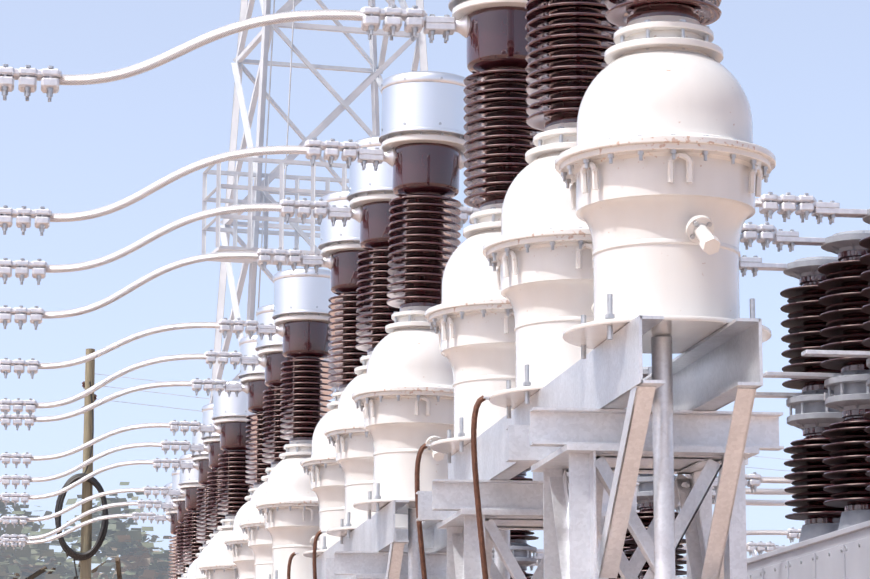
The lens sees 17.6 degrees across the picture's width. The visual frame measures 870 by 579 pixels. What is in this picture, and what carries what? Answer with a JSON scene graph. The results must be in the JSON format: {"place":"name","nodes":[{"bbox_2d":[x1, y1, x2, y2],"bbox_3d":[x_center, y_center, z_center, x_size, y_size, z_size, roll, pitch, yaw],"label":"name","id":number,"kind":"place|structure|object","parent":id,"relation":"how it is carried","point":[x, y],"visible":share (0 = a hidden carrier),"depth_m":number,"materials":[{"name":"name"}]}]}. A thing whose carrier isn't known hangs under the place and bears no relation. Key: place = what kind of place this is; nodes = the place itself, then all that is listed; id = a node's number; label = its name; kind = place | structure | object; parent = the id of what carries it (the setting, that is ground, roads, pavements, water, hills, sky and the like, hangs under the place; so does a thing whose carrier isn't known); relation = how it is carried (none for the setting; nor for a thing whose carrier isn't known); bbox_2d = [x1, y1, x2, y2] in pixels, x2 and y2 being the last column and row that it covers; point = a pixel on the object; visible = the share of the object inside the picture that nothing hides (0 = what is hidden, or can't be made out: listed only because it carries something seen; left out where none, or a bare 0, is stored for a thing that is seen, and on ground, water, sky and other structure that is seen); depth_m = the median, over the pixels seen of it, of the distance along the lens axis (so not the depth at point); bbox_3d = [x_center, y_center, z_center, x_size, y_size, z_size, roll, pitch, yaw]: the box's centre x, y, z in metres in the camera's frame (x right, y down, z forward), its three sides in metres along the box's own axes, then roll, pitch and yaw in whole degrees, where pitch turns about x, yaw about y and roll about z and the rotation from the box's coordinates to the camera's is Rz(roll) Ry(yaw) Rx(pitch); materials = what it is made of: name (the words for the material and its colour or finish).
{"place":"outdoors","nodes":[
{"label":"outdoors","id":0,"kind":"place"},
{"bbox_2d":[55,348,108,578],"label":"wood pole","id":1,"kind":"object","parent":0,"point":[86,553],"visible":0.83,"depth_m":68.11,"materials":[{"name":"brown wood"}]},
{"bbox_2d":[201,0,427,411],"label":"lattice tower","id":2,"kind":"structure","parent":0,"point":[260,191],"depth_m":60.40,"materials":[{"name":"metal"}]},
{"bbox_2d":[0,0,869,576],"label":"sky","id":3,"kind":"structure","parent":0,"point":[802,67],"materials":[{"name":"blue"}]},
{"bbox_2d":[84,372,791,471],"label":"overhead wires","id":4,"kind":"object","parent":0,"point":[331,401],"visible":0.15,"depth_m":69.99,"materials":[{"name":"metal"}]},
{"label":"ground","id":5,"kind":"structure","parent":0,"visible":0},
{"bbox_2d":[0,521,116,578],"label":"tree","id":6,"kind":"object","parent":5,"relation":"on","point":[27,555],"visible":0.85,"depth_m":83.34,"materials":[{"name":"green plant"}]},
{"bbox_2d":[0,482,159,578],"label":"tree","id":7,"kind":"object","parent":5,"relation":"on","point":[74,535],"visible":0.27,"depth_m":101.53,"materials":[{"name":"green plant"}]},
{"bbox_2d":[0,499,173,578],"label":"tree","id":8,"kind":"object","parent":5,"relation":"on","point":[115,526],"visible":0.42,"depth_m":92.53,"materials":[{"name":"green plant"}]},
{"bbox_2d":[28,531,155,578],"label":"tree","id":9,"kind":"object","parent":5,"relation":"on","point":[123,543],"visible":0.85,"depth_m":85.59,"materials":[{"name":"green plant"}]},
{"bbox_2d":[25,531,171,578],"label":"tree","id":10,"kind":"object","parent":5,"relation":"on","point":[104,559],"visible":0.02,"depth_m":100.66,"materials":[{"name":"green plant"}]},
{"bbox_2d":[138,549,174,575],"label":"tree","id":11,"kind":"object","parent":5,"relation":"on","point":[160,560],"visible":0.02,"depth_m":108.04,"materials":[{"name":"green plant"}]},
{"bbox_2d":[146,536,172,577],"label":"tree","id":12,"kind":"object","parent":5,"relation":"on","point":[165,537],"visible":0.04,"depth_m":93.59,"materials":[{"name":"green plant"}]},
{"bbox_2d":[287,395,487,578],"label":"earth cables","id":13,"kind":"object","parent":5,"relation":"on","point":[480,400],"visible":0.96,"depth_m":10.59,"materials":[{"name":"orange metal"}]},
{"bbox_2d":[295,500,493,578],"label":"support frame","id":14,"kind":"object","parent":5,"relation":"on","point":[377,545],"visible":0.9,"depth_m":14.68,"materials":[{"name":"metal"}]},
{"bbox_2d":[257,190,367,557],"bbox_3d":[-0.486,0.546,17.682,1.172,2.354,0.721,-4,-11,19],"label":"current transformer","id":15,"kind":"object","parent":14,"relation":"on","point":[340,247],"visible":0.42,"depth_m":17.61,"materials":[{"name":"paint"}]},
{"bbox_2d":[279,136,479,543],"bbox_3d":[-0.261,0.285,16.213,1.178,2.357,0.721,-4,-11,21],"label":"current transformer","id":16,"kind":"object","parent":14,"relation":"on","point":[370,195],"visible":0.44,"depth_m":16.15,"materials":[{"name":"paint"}]},
{"bbox_2d":[304,71,466,518],"bbox_3d":[-0.050,0.023,14.745,1.184,2.359,0.722,-4,-11,20],"label":"current transformer","id":17,"kind":"object","parent":14,"relation":"on","point":[404,398],"visible":0.73,"depth_m":14.66,"materials":[{"name":"paint"}]},
{"bbox_2d":[492,467,543,578],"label":"circuit breaker","id":18,"kind":"object","parent":5,"relation":"on","point":[521,549],"visible":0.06,"depth_m":25.40,"materials":[{"name":"paint"}]},
{"bbox_2d":[416,315,783,578],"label":"support frame","id":19,"kind":"object","parent":5,"relation":"on","point":[595,432],"visible":0.98,"depth_m":9.20,"materials":[{"name":"metal"}]},
{"bbox_2d":[361,0,542,462],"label":"current transformer","id":20,"kind":"object","parent":19,"relation":"on","point":[471,316],"visible":0.62,"depth_m":12.08,"materials":[{"name":"paint"}]},
{"bbox_2d":[482,0,651,418],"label":"current transformer","id":21,"kind":"object","parent":19,"relation":"on","point":[538,252],"visible":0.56,"depth_m":10.48,"materials":[{"name":"paint"}]},
{"bbox_2d":[555,0,775,358],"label":"current transformer","id":22,"kind":"object","parent":19,"relation":"on","point":[665,166],"visible":0.98,"depth_m":8.94,"materials":[{"name":"paint"}]},
{"bbox_2d":[609,366,760,578],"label":"circuit breaker","id":23,"kind":"object","parent":5,"relation":"on","point":[645,503],"visible":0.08,"depth_m":19.80,"materials":[{"name":"ceramic"}]},
{"bbox_2d":[746,541,785,555],"bbox_3d":[3.578,4.558,27.815,0.925,4.102,0.700,2,-10,-8],"label":"post insulator","id":24,"kind":"object","parent":5,"relation":"on","point":[761,546],"visible":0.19,"depth_m":28.08,"materials":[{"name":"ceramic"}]},
{"bbox_2d":[787,527,801,542],"bbox_3d":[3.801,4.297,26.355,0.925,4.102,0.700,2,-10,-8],"label":"clamp","id":25,"kind":"object","parent":5,"relation":"on","point":[792,534],"visible":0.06,"depth_m":26.61,"materials":[{"name":"metal"}]},
{"bbox_2d":[739,192,869,578],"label":"circuit breaker","id":26,"kind":"object","parent":5,"relation":"on","point":[827,338],"visible":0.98,"depth_m":15.08,"materials":[{"name":"ceramic"}]},
{"bbox_3d":[-2.140,1.643,9.906,0.750,3.535,3.800,2,-10,-8],"label":"isolator","id":27,"kind":"object","parent":5,"relation":"on","visible":0},
{"bbox_2d":[0,64,61,101],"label":"clamp","id":28,"kind":"object","parent":27,"relation":"attached to","point":[28,77],"visible":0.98,"depth_m":11.92,"materials":[{"name":"metal"}]},
{"bbox_2d":[25,9,794,559],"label":"conductors","id":29,"kind":"object","parent":27,"relation":"attached to","point":[169,57],"visible":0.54,"depth_m":17.55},
{"bbox_2d":[0,452,31,467],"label":"isolator terminal","id":30,"kind":"object","parent":29,"relation":"attached to","point":[5,457],"visible":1,"depth_m":25.63,"materials":[{"name":"metal"}]},
{"bbox_2d":[0,412,34,430],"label":"isolator terminal","id":31,"kind":"object","parent":29,"relation":"attached to","point":[17,422],"visible":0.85,"depth_m":22.98,"materials":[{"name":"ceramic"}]},
{"bbox_2d":[0,358,39,378],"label":"isolator terminal","id":32,"kind":"object","parent":29,"relation":"attached to","point":[19,364],"visible":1,"depth_m":20.06,"materials":[{"name":"metal"}]},
{"bbox_3d":[-1.155,3.903,21.323,0.840,3.106,3.840,2,-10,-8],"label":"support frame","id":33,"kind":"object","parent":5,"relation":"on","visible":0},
{"bbox_2d":[191,334,338,578],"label":"current transformer","id":34,"kind":"object","parent":33,"relation":"on","point":[254,387],"visible":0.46,"depth_m":23.21,"materials":[{"name":"paint"}]},
{"bbox_2d":[205,304,331,578],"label":"current transformer","id":35,"kind":"object","parent":33,"relation":"on","point":[270,360],"visible":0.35,"depth_m":21.74,"materials":[{"name":"paint"}]},
{"bbox_2d":[218,268,338,578],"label":"current transformer","id":36,"kind":"object","parent":33,"relation":"on","point":[289,506],"visible":0.69,"depth_m":20.25,"materials":[{"name":"paint"}]},
{"bbox_3d":[-2.007,4.900,26.901,0.840,3.106,3.840,2,-10,-8],"label":"support frame","id":37,"kind":"object","parent":5,"relation":"on","visible":0},
{"bbox_2d":[153,423,214,578],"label":"current transformer","id":38,"kind":"object","parent":37,"relation":"on","point":[201,465],"visible":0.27,"depth_m":28.82,"materials":[{"name":"ceramic"}]},
{"bbox_2d":[161,403,226,578],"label":"current transformer","id":39,"kind":"object","parent":37,"relation":"on","point":[211,447],"visible":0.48,"depth_m":27.35,"materials":[{"name":"ceramic"}]},
{"bbox_2d":[169,380,255,578],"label":"current transformer","id":40,"kind":"object","parent":37,"relation":"on","point":[230,414],"visible":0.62,"depth_m":25.83,"materials":[{"name":"ceramic"}]},
{"bbox_3d":[-2.859,5.898,32.478,0.840,3.106,3.840,2,-10,-8],"label":"support frame","id":41,"kind":"object","parent":5,"relation":"on","visible":0},
{"bbox_2d":[132,483,182,578],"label":"current transformer","id":42,"kind":"object","parent":41,"relation":"on","point":[171,517],"visible":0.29,"depth_m":34.41,"materials":[{"name":"ceramic"}]},
{"bbox_2d":[137,469,190,578],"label":"current transformer","id":43,"kind":"object","parent":41,"relation":"on","point":[179,505],"visible":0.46,"depth_m":32.95,"materials":[{"name":"ceramic"}]},
{"bbox_2d":[143,453,204,578],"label":"current transformer","id":44,"kind":"object","parent":41,"relation":"on","point":[188,483],"visible":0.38,"depth_m":31.46,"materials":[{"name":"ceramic"}]},
{"bbox_3d":[-2.977,2.624,15.387,0.750,3.535,3.800,2,-10,-8],"label":"isolator frame","id":45,"kind":"object","parent":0,"visible":0},
{"bbox_2d":[0,305,43,329],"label":"clamp","id":46,"kind":"object","parent":45,"relation":"on","point":[20,313],"visible":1,"depth_m":17.38,"materials":[{"name":"metal"}]},
{"bbox_2d":[0,258,47,284],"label":"clamp","id":47,"kind":"object","parent":45,"relation":"on","point":[22,266],"visible":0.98,"depth_m":15.93,"materials":[{"name":"metal"}]},
{"bbox_2d":[0,205,51,235],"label":"clamp","id":48,"kind":"object","parent":45,"relation":"on","point":[23,215],"visible":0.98,"depth_m":14.47,"materials":[{"name":"metal"}]},
{"bbox_3d":[-3.830,3.621,20.965,0.750,3.535,3.800,2,-10,-8],"label":"isolator frame","id":49,"kind":"object","parent":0,"visible":0},
{"bbox_2d":[0,398,36,417],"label":"clamp","id":50,"kind":"object","parent":49,"relation":"on","point":[18,404],"visible":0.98,"depth_m":21.50,"materials":[{"name":"metal"}]},
{"bbox_3d":[-4.682,4.619,26.542,0.750,3.535,3.800,2,-10,-8],"label":"isolator frame","id":51,"kind":"object","parent":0,"visible":0},
{"bbox_2d":[0,492,29,505],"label":"clamp","id":52,"kind":"object","parent":51,"relation":"on","point":[15,496],"visible":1,"depth_m":28.54,"materials":[{"name":"metal"}]},
{"bbox_2d":[0,474,30,488],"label":"clamp","id":53,"kind":"object","parent":51,"relation":"on","point":[5,479],"visible":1,"depth_m":27.09,"materials":[{"name":"metal"}]},
{"bbox_3d":[-5.534,5.616,32.120,0.750,3.535,3.800,2,-10,-8],"label":"isolator frame","id":54,"kind":"object","parent":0,"visible":0},
{"bbox_2d":[0,539,24,549],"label":"clamp","id":55,"kind":"object","parent":54,"relation":"on","point":[7,544],"visible":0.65,"depth_m":34.12,"materials":[{"name":"metal"}]},
{"bbox_2d":[0,533,26,545],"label":"clamp","id":56,"kind":"object","parent":54,"relation":"on","point":[5,537],"visible":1,"depth_m":32.65,"materials":[{"name":"metal"}]},
{"bbox_2d":[0,515,27,527],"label":"clamp","id":57,"kind":"object","parent":54,"relation":"on","point":[6,519],"visible":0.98,"depth_m":31.20,"materials":[{"name":"metal"}]}
]}

